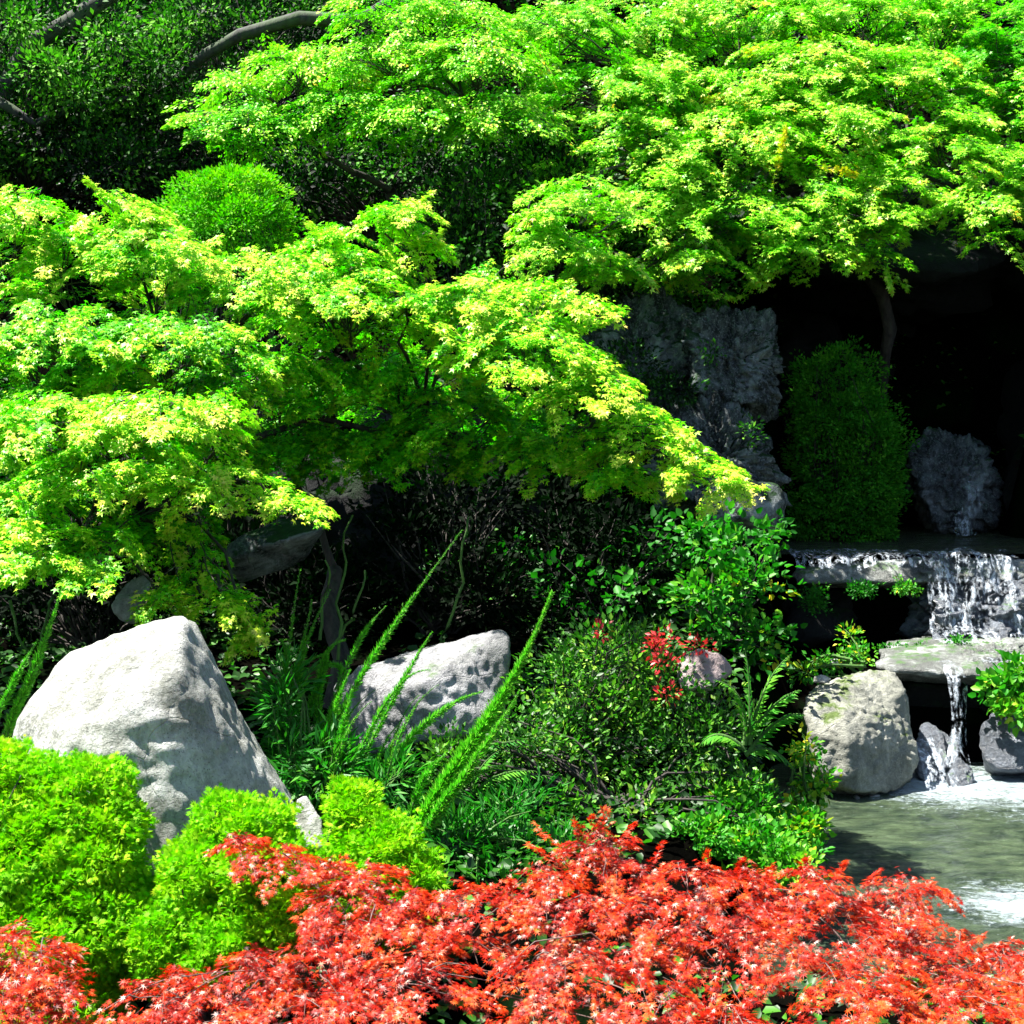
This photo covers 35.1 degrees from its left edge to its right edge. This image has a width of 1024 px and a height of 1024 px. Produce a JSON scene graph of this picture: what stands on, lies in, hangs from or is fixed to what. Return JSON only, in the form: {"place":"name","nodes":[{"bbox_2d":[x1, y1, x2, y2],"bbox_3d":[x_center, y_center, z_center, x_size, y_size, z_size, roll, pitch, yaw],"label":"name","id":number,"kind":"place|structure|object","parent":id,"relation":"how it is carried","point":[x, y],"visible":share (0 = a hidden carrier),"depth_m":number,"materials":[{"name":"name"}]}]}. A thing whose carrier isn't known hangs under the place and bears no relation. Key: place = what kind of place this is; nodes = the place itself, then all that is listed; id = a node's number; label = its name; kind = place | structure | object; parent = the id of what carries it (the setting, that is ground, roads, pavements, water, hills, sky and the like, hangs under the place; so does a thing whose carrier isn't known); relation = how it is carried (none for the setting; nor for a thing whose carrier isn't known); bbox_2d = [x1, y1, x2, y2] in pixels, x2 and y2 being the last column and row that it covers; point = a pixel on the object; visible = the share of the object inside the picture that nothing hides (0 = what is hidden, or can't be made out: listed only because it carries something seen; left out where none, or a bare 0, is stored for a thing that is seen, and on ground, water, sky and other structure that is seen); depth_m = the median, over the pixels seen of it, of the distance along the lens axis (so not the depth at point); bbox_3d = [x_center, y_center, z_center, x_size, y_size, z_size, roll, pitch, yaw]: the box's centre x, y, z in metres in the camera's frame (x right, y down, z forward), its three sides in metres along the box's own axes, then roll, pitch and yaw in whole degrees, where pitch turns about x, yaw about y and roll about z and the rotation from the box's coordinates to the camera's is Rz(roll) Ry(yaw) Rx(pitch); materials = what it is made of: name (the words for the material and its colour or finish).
{"place":"outdoors","nodes":[
{"label":"outdoors","id":0,"kind":"place"},
{"bbox_2d":[0,0,1023,1023],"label":"ground","id":1,"kind":"structure","parent":0,"point":[975,411],"depth_m":9.85,"materials":[{"name":"brown soil"}]},
{"bbox_2d":[0,587,61,740],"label":"foxtail fern","id":2,"kind":"object","parent":1,"relation":"on","point":[15,710],"visible":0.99,"depth_m":5.65,"materials":[{"name":"green plant"}]},
{"bbox_2d":[0,915,97,1023],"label":"red maple","id":3,"kind":"object","parent":1,"relation":"on","point":[33,983],"visible":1,"depth_m":3.72,"materials":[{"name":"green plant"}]},
{"bbox_2d":[0,734,160,1023],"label":"lime shrub","id":4,"kind":"object","parent":1,"relation":"on","point":[72,864],"visible":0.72,"depth_m":4.43,"materials":[{"name":"green plant"}]},
{"bbox_2d":[0,416,221,649],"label":"shade shrub","id":5,"kind":"object","parent":1,"relation":"on","point":[95,618],"visible":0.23,"depth_m":8.00,"materials":[{"name":"green plant"}]},
{"bbox_2d":[0,440,222,609],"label":"tree","id":6,"kind":"object","parent":1,"relation":"on","point":[140,506],"visible":0.03,"depth_m":8.99,"materials":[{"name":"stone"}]},
{"bbox_2d":[0,0,229,206],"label":"evergreen tree","id":7,"kind":"object","parent":1,"relation":"on","point":[48,67],"visible":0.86,"depth_m":11.43,"materials":[{"name":"green plant"}]},
{"bbox_2d":[0,0,129,127],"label":"tree branch","id":8,"kind":"object","parent":7,"relation":"on","point":[49,37],"visible":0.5,"depth_m":11.45,"materials":[{"name":"brown plant"}]},
{"bbox_2d":[2,0,249,22],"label":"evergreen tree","id":9,"kind":"object","parent":1,"relation":"on","point":[130,2],"visible":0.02,"depth_m":14.60,"materials":[{"name":"green plant"}]},
{"bbox_2d":[13,616,295,940],"bbox_3d":[-1.223,0.943,5.351,1.172,1.199,1.066,0,4,0],"label":"boulder","id":10,"kind":"object","parent":1,"relation":"on","point":[154,701],"visible":0.52,"depth_m":5.08,"materials":[{"name":"stone"}]},
{"bbox_2d":[118,782,351,1023],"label":"lime shrub","id":11,"kind":"object","parent":1,"relation":"on","point":[207,910],"visible":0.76,"depth_m":4.39,"materials":[{"name":"green plant"}]},
{"bbox_2d":[133,158,339,596],"bbox_3d":[-1.560,-0.589,8.640,0.968,2.566,1.043,2,4,22],"label":"clipped bush","id":12,"kind":"object","parent":1,"relation":"on","point":[242,217],"visible":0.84,"depth_m":8.43,"materials":[{"name":"green plant"}]},
{"bbox_2d":[8,510,470,679],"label":"bare stems","id":13,"kind":"object","parent":1,"relation":"on","point":[341,631],"visible":0.88,"depth_m":6.95,"materials":[{"name":"plant"}]},
{"bbox_2d":[38,0,455,212],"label":"evergreen tree","id":14,"kind":"object","parent":1,"relation":"on","point":[194,29],"visible":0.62,"depth_m":11.71,"materials":[{"name":"green plant"}]},
{"bbox_2d":[168,0,406,88],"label":"tree branch","id":15,"kind":"object","parent":14,"relation":"attached to","point":[269,26],"visible":0.74,"depth_m":11.48,"materials":[{"name":"brown plant"}]},
{"bbox_2d":[224,515,330,582],"bbox_3d":[-1.025,0.166,7.160,0.460,0.312,0.519,0,4,0],"label":"stone","id":16,"kind":"object","parent":1,"relation":"on","point":[284,543],"visible":0.93,"depth_m":7.01,"materials":[{"name":"grey stone"}]},
{"bbox_2d":[176,505,411,655],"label":"shade shrub","id":17,"kind":"object","parent":1,"relation":"on","point":[288,585],"visible":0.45,"depth_m":8.29,"materials":[{"name":"green plant"}]},
{"bbox_2d":[186,452,425,610],"bbox_3d":[-1.338,0.298,9.549,1.714,1.310,1.478,0,4,0],"label":"cliff rock","id":18,"kind":"object","parent":1,"relation":"on","point":[339,502],"visible":0.09,"depth_m":9.07,"materials":[{"name":"stone"}]},
{"bbox_2d":[265,570,347,778],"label":"foxtail fern","id":19,"kind":"object","parent":1,"relation":"on","point":[325,663],"visible":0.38,"depth_m":6.15,"materials":[{"name":"green plant"}]},
{"bbox_2d":[296,796,324,852],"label":"boulder","id":20,"kind":"object","parent":1,"relation":"on","point":[308,818],"visible":0.48,"depth_m":4.98,"materials":[{"name":"stone"}]},
{"bbox_2d":[202,829,436,1023],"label":"red maple","id":21,"kind":"object","parent":1,"relation":"on","point":[349,883],"visible":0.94,"depth_m":4.23,"materials":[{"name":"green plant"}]},
{"bbox_2d":[106,0,569,61],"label":"tree","id":22,"kind":"object","parent":1,"relation":"on","point":[510,12],"depth_m":14.86,"materials":[{"name":"green plant"}]},
{"bbox_2d":[242,641,439,828],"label":"grass tuft","id":23,"kind":"object","parent":1,"relation":"on","point":[295,782],"visible":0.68,"depth_m":5.84,"materials":[{"name":"green plant"}]},
{"bbox_2d":[160,0,575,297],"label":"maple tree","id":24,"kind":"object","parent":1,"relation":"on","point":[489,122],"visible":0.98,"depth_m":10.17,"materials":[{"name":"green plant"}]},
{"bbox_2d":[313,772,453,983],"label":"lime shrub","id":25,"kind":"object","parent":1,"relation":"on","point":[361,825],"visible":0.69,"depth_m":4.72,"materials":[{"name":"green plant"}]},
{"bbox_2d":[0,175,770,708],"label":"maple tree","id":26,"kind":"object","parent":1,"relation":"on","point":[494,315],"visible":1,"depth_m":6.92,"materials":[{"name":"green plant"}]},
{"bbox_2d":[299,530,481,801],"bbox_3d":[-0.445,0.588,5.911,0.687,1.048,0.331,0,4,0],"label":"foxtail fern","id":27,"kind":"object","parent":1,"relation":"on","point":[341,711],"visible":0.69,"depth_m":5.90,"materials":[{"name":"green plant"}]},
{"bbox_2d":[236,77,591,256],"bbox_3d":[-0.709,-2.396,11.520,2.614,1.230,1.616,0,4,0],"label":"evergreen shrub","id":28,"kind":"object","parent":1,"relation":"on","point":[318,183],"visible":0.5,"depth_m":11.48,"materials":[{"name":"green plant"}]},
{"bbox_2d":[334,630,510,761],"bbox_3d":[-0.371,0.833,6.682,0.731,0.679,0.777,0,4,0],"label":"boulder","id":29,"kind":"object","parent":1,"relation":"on","point":[473,664],"visible":0.51,"depth_m":6.44,"materials":[{"name":"grey stone"}]},
{"bbox_2d":[335,452,562,653],"bbox_3d":[-0.301,0.162,8.553,1.229,1.088,1.252,2,4,26],"label":"shade shrub","id":30,"kind":"object","parent":1,"relation":"on","point":[434,609],"visible":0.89,"depth_m":8.36,"materials":[{"name":"green plant"}]},
{"bbox_2d":[357,371,549,540],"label":"shrub","id":31,"kind":"object","parent":1,"relation":"on","point":[477,422],"visible":0.05,"depth_m":9.79,"materials":[{"name":"plant"}]},
{"bbox_2d":[406,590,554,840],"bbox_3d":[-0.118,0.728,5.613,0.538,0.931,0.162,0,4,0],"label":"foxtail fern","id":32,"kind":"object","parent":1,"relation":"on","point":[445,788],"visible":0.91,"depth_m":5.60,"materials":[{"name":"green plant"}]},
{"bbox_2d":[416,763,601,905],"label":"leafy plant","id":33,"kind":"object","parent":1,"relation":"on","point":[467,832],"visible":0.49,"depth_m":5.66,"materials":[{"name":"green plant"}]},
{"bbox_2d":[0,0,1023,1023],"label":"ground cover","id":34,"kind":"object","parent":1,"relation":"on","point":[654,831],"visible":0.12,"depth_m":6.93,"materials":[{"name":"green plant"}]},
{"bbox_2d":[111,574,149,623],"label":"stone","id":35,"kind":"object","parent":34,"relation":"on","point":[120,606],"visible":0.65,"depth_m":6.28,"materials":[{"name":"grey stone"}]},
{"bbox_2d":[469,735,558,813],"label":"fern","id":36,"kind":"object","parent":1,"relation":"on","point":[483,785],"visible":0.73,"depth_m":5.98,"materials":[{"name":"green plant"}]},
{"bbox_2d":[75,805,1023,1023],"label":"red maple","id":37,"kind":"object","parent":1,"relation":"on","point":[879,932],"visible":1,"depth_m":3.92,"materials":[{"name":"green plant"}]},
{"bbox_2d":[412,114,688,402],"bbox_3d":[0.079,-1.497,10.264,1.748,2.169,1.452,-3,5,-36],"label":"evergreen shrub","id":38,"kind":"object","parent":1,"relation":"on","point":[476,247],"visible":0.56,"depth_m":9.98,"materials":[{"name":"green plant"}]},
{"bbox_2d":[456,284,646,477],"bbox_3d":[0.304,-0.360,10.843,1.759,2.384,1.658,0,4,0],"label":"tree","id":39,"kind":"object","parent":1,"relation":"on","point":[576,413],"visible":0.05,"depth_m":10.27,"materials":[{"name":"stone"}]},
{"bbox_2d":[419,505,701,636],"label":"creeper","id":40,"kind":"object","parent":1,"relation":"on","point":[631,589],"visible":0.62,"depth_m":8.45,"materials":[{"name":"green plant"}]},
{"bbox_2d":[476,471,696,650],"bbox_3d":[0.387,0.310,8.735,1.192,1.091,1.339,0,4,0],"label":"shade shrub","id":41,"kind":"object","parent":1,"relation":"on","point":[557,536],"visible":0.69,"depth_m":8.70,"materials":[{"name":"green plant"}]},
{"bbox_2d":[493,608,686,790],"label":"azalea bush","id":42,"kind":"object","parent":1,"relation":"on","point":[582,713],"visible":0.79,"depth_m":6.44,"materials":[{"name":"green plant"}]},
{"bbox_2d":[592,616,717,705],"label":"red sprig","id":43,"kind":"object","parent":42,"relation":"attached to","point":[655,641],"visible":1,"depth_m":6.29,"materials":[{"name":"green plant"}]},
{"bbox_2d":[405,689,799,847],"bbox_3d":[0.334,1.040,6.128,1.488,0.706,0.811,0,4,0],"label":"azalea bush","id":44,"kind":"object","parent":1,"relation":"on","point":[593,797],"visible":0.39,"depth_m":6.08,"materials":[{"name":"green plant"}]},
{"bbox_2d":[580,286,696,435],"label":"cliff block","id":45,"kind":"structure","parent":1,"relation":"on","point":[654,321],"depth_m":9.93,"materials":[{"name":"grey stone"}]},
{"bbox_2d":[572,244,760,313],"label":"shade shrub","id":46,"kind":"object","parent":1,"relation":"on","point":[678,297],"visible":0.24,"depth_m":11.08,"materials":[{"name":"green plant"}]},
{"bbox_2d":[596,643,772,803],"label":"azalea bush","id":47,"kind":"object","parent":1,"relation":"on","point":[684,726],"visible":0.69,"depth_m":6.38,"materials":[{"name":"green plant"}]},
{"bbox_2d":[418,0,962,124],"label":"tree","id":48,"kind":"object","parent":1,"relation":"on","point":[508,7],"visible":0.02,"depth_m":14.45,"materials":[{"name":"green plant"}]},
{"bbox_2d":[642,390,791,517],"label":"cliff block","id":49,"kind":"structure","parent":1,"relation":"on","point":[713,418],"depth_m":9.61,"materials":[{"name":"grey stone"}]},
{"bbox_2d":[580,337,768,446],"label":"ivy","id":50,"kind":"object","parent":49,"relation":"attached to","point":[646,378],"visible":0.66,"depth_m":9.49,"materials":[{"name":"green plant"}]},
{"bbox_2d":[655,500,808,680],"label":"shrub","id":51,"kind":"object","parent":1,"relation":"on","point":[719,619],"visible":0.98,"depth_m":8.12,"materials":[{"name":"green plant"}]},
{"bbox_2d":[681,305,785,422],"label":"cliff block","id":52,"kind":"structure","parent":1,"relation":"on","point":[747,370],"depth_m":9.80,"materials":[{"name":"grey stone"}]},
{"bbox_2d":[694,480,785,539],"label":"cliff block","id":53,"kind":"structure","parent":1,"relation":"on","point":[774,501],"depth_m":9.07,"materials":[{"name":"grey stone"}]},
{"bbox_2d":[458,0,1023,474],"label":"maple tree","id":54,"kind":"object","parent":1,"relation":"on","point":[760,118],"visible":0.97,"depth_m":10.15,"materials":[{"name":"green plant"}]},
{"bbox_2d":[661,770,836,891],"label":"leafy plant","id":55,"kind":"object","parent":1,"relation":"on","point":[795,841],"visible":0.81,"depth_m":5.88,"materials":[{"name":"green plant"}]},
{"bbox_2d":[700,649,805,769],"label":"fern","id":56,"kind":"object","parent":1,"relation":"on","point":[751,727],"visible":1,"depth_m":6.11,"materials":[{"name":"green plant"}]},
{"bbox_2d":[779,722,842,847],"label":"leafy plant","id":57,"kind":"object","parent":1,"relation":"on","point":[816,794],"visible":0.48,"depth_m":7.04,"materials":[{"name":"green plant"}]},
{"bbox_2d":[781,586,861,647],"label":"stone","id":58,"kind":"object","parent":1,"relation":"on","point":[820,628],"visible":0.62,"depth_m":9.62,"materials":[{"name":"black stone"}]},
{"bbox_2d":[774,290,917,441],"bbox_3d":[2.607,-0.537,12.996,2.154,3.006,1.585,-2,4,-27],"label":"cliff rock","id":59,"kind":"object","parent":1,"relation":"on","point":[805,331],"visible":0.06,"depth_m":12.29,"materials":[{"name":"stone"}]},
{"bbox_2d":[777,334,919,562],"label":"mossy bush","id":60,"kind":"object","parent":1,"relation":"on","point":[843,503],"visible":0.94,"depth_m":10.56,"materials":[{"name":"green plant"}]},
{"bbox_2d":[705,178,1009,324],"bbox_3d":[2.438,-1.941,11.770,2.166,1.128,2.386,0,4,0],"label":"cliff rock","id":61,"kind":"object","parent":1,"relation":"on","point":[943,281],"visible":0.47,"depth_m":11.38,"materials":[{"name":"stone"}]},
{"bbox_2d":[803,669,918,794],"bbox_3d":[1.745,1.164,8.093,0.556,0.736,0.914,1,4,13],"label":"boulder","id":62,"kind":"object","parent":1,"relation":"on","point":[858,723],"visible":0.84,"depth_m":7.84,"materials":[{"name":"stone"}]},
{"bbox_2d":[813,675,830,683],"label":"pebble","id":63,"kind":"object","parent":62,"relation":"on","point":[821,679],"visible":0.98,"depth_m":8.11,"materials":[{"name":"stone"}]},
{"bbox_2d":[785,620,878,688],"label":"leafy plant","id":64,"kind":"object","parent":62,"relation":"on","point":[850,662],"visible":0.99,"depth_m":8.24,"materials":[{"name":"green plant"}]},
{"bbox_2d":[790,0,1023,92],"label":"tree","id":65,"kind":"object","parent":1,"relation":"on","point":[990,13],"visible":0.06,"depth_m":14.37,"materials":[{"name":"green plant"}]},
{"bbox_2d":[791,555,1023,589],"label":"ledge slab","id":66,"kind":"structure","parent":1,"relation":"on","point":[839,574],"depth_m":9.56,"materials":[{"name":"stone"}]},
{"bbox_2d":[793,581,834,617],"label":"moss tuft","id":67,"kind":"object","parent":66,"relation":"attached to","point":[813,598],"visible":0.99,"depth_m":9.41,"materials":[{"name":"green plant"}]},
{"bbox_2d":[792,549,926,568],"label":"waterfall","id":68,"kind":"structure","parent":66,"relation":"on","point":[794,554],"depth_m":9.45,"materials":[{"name":"white liquid"}]},
{"bbox_2d":[846,577,885,600],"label":"moss tuft","id":69,"kind":"object","parent":66,"relation":"attached to","point":[868,591],"visible":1,"depth_m":9.40,"materials":[{"name":"green plant"}]},
{"bbox_2d":[887,573,923,597],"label":"moss tuft","id":70,"kind":"object","parent":66,"relation":"attached to","point":[904,589],"visible":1,"depth_m":9.38,"materials":[{"name":"green plant"}]},
{"bbox_2d":[876,635,1023,686],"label":"ledge slab","id":71,"kind":"structure","parent":1,"relation":"on","point":[927,663],"depth_m":8.65,"materials":[{"name":"stone"}]},
{"bbox_2d":[872,640,925,650],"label":"moss tuft","id":72,"kind":"object","parent":71,"relation":"on","point":[889,644],"visible":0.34,"depth_m":9.07,"materials":[{"name":"green plant"}]},
{"bbox_2d":[944,632,972,644],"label":"moss tuft","id":73,"kind":"object","parent":71,"relation":"on","point":[955,638],"visible":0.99,"depth_m":8.97,"materials":[{"name":"green plant"}]},
{"bbox_2d":[919,547,1023,641],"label":"waterfall","id":74,"kind":"structure","parent":71,"relation":"on","point":[947,576],"depth_m":9.35,"materials":[{"name":"white liquid"}]},
{"bbox_2d":[902,681,1000,711],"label":"rock","id":75,"kind":"object","parent":1,"relation":"on","point":[926,694],"visible":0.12,"depth_m":8.67,"materials":[{"name":"black stone"}]},
{"bbox_2d":[904,426,1004,533],"bbox_3d":[3.127,-0.143,11.403,0.622,0.921,1.117,2,5,32],"label":"stone","id":76,"kind":"object","parent":1,"relation":"on","point":[942,464],"visible":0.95,"depth_m":11.14,"materials":[{"name":"grey stone"}]},
{"bbox_2d":[895,577,1023,638],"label":"stone","id":77,"kind":"object","parent":1,"relation":"on","point":[924,607],"visible":0.47,"depth_m":9.36,"materials":[{"name":"grey stone"}]},
{"bbox_2d":[923,0,1023,211],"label":"maple tree","id":78,"kind":"object","parent":1,"relation":"on","point":[1007,49],"visible":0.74,"depth_m":10.63,"materials":[{"name":"green plant"}]},
{"bbox_2d":[935,167,1023,293],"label":"cliff rock","id":79,"kind":"object","parent":1,"relation":"on","point":[1011,277],"visible":0.14,"depth_m":11.25,"materials":[{"name":"stone"}]},
{"bbox_2d":[967,649,1023,737],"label":"leafy plant","id":80,"kind":"object","parent":1,"relation":"on","point":[1008,700],"visible":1,"depth_m":8.14,"materials":[{"name":"green plant"}]},
{"bbox_2d":[979,713,1023,775],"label":"stone","id":81,"kind":"object","parent":1,"relation":"on","point":[1001,748],"visible":0.66,"depth_m":8.17,"materials":[{"name":"grey stone"}]},
{"bbox_2d":[676,649,731,696],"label":"stone","id":82,"kind":"object","parent":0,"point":[715,665],"visible":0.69,"depth_m":6.52,"materials":[{"name":"grey stone"}]},
{"bbox_2d":[731,762,1023,988],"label":"water","id":83,"kind":"structure","parent":0,"point":[966,843],"depth_m":6.84,"materials":[{"name":"green liquid"}]},
{"bbox_2d":[916,722,949,781],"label":"stone","id":84,"kind":"object","parent":83,"relation":"in","point":[928,731],"visible":0.81,"depth_m":8.17,"materials":[{"name":"grey stone"}]},
{"bbox_2d":[917,738,956,790],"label":"waterfall","id":85,"kind":"structure","parent":83,"relation":"on","point":[923,759],"depth_m":8.00,"materials":[{"name":"white liquid"}]},
{"bbox_2d":[940,730,959,764],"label":"waterfall","id":86,"kind":"structure","parent":83,"relation":"in","point":[955,751],"depth_m":8.38,"materials":[{"name":"white liquid"}]},
{"bbox_2d":[944,661,966,761],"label":"waterfall","id":87,"kind":"structure","parent":83,"relation":"on","point":[949,751],"depth_m":8.21,"materials":[{"name":"white liquid"}]},
{"bbox_2d":[946,758,974,786],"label":"stone","id":88,"kind":"object","parent":83,"relation":"in","point":[961,770],"visible":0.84,"depth_m":8.04,"materials":[{"name":"grey stone"}]},
{"bbox_2d":[752,526,1023,554],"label":"water","id":89,"kind":"structure","parent":0,"point":[921,540],"depth_m":10.31,"materials":[{"name":"black liquid"}]},
{"bbox_2d":[955,481,978,535],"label":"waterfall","id":90,"kind":"structure","parent":89,"relation":"on","point":[968,513],"depth_m":10.92,"materials":[{"name":"white liquid"}]}
]}

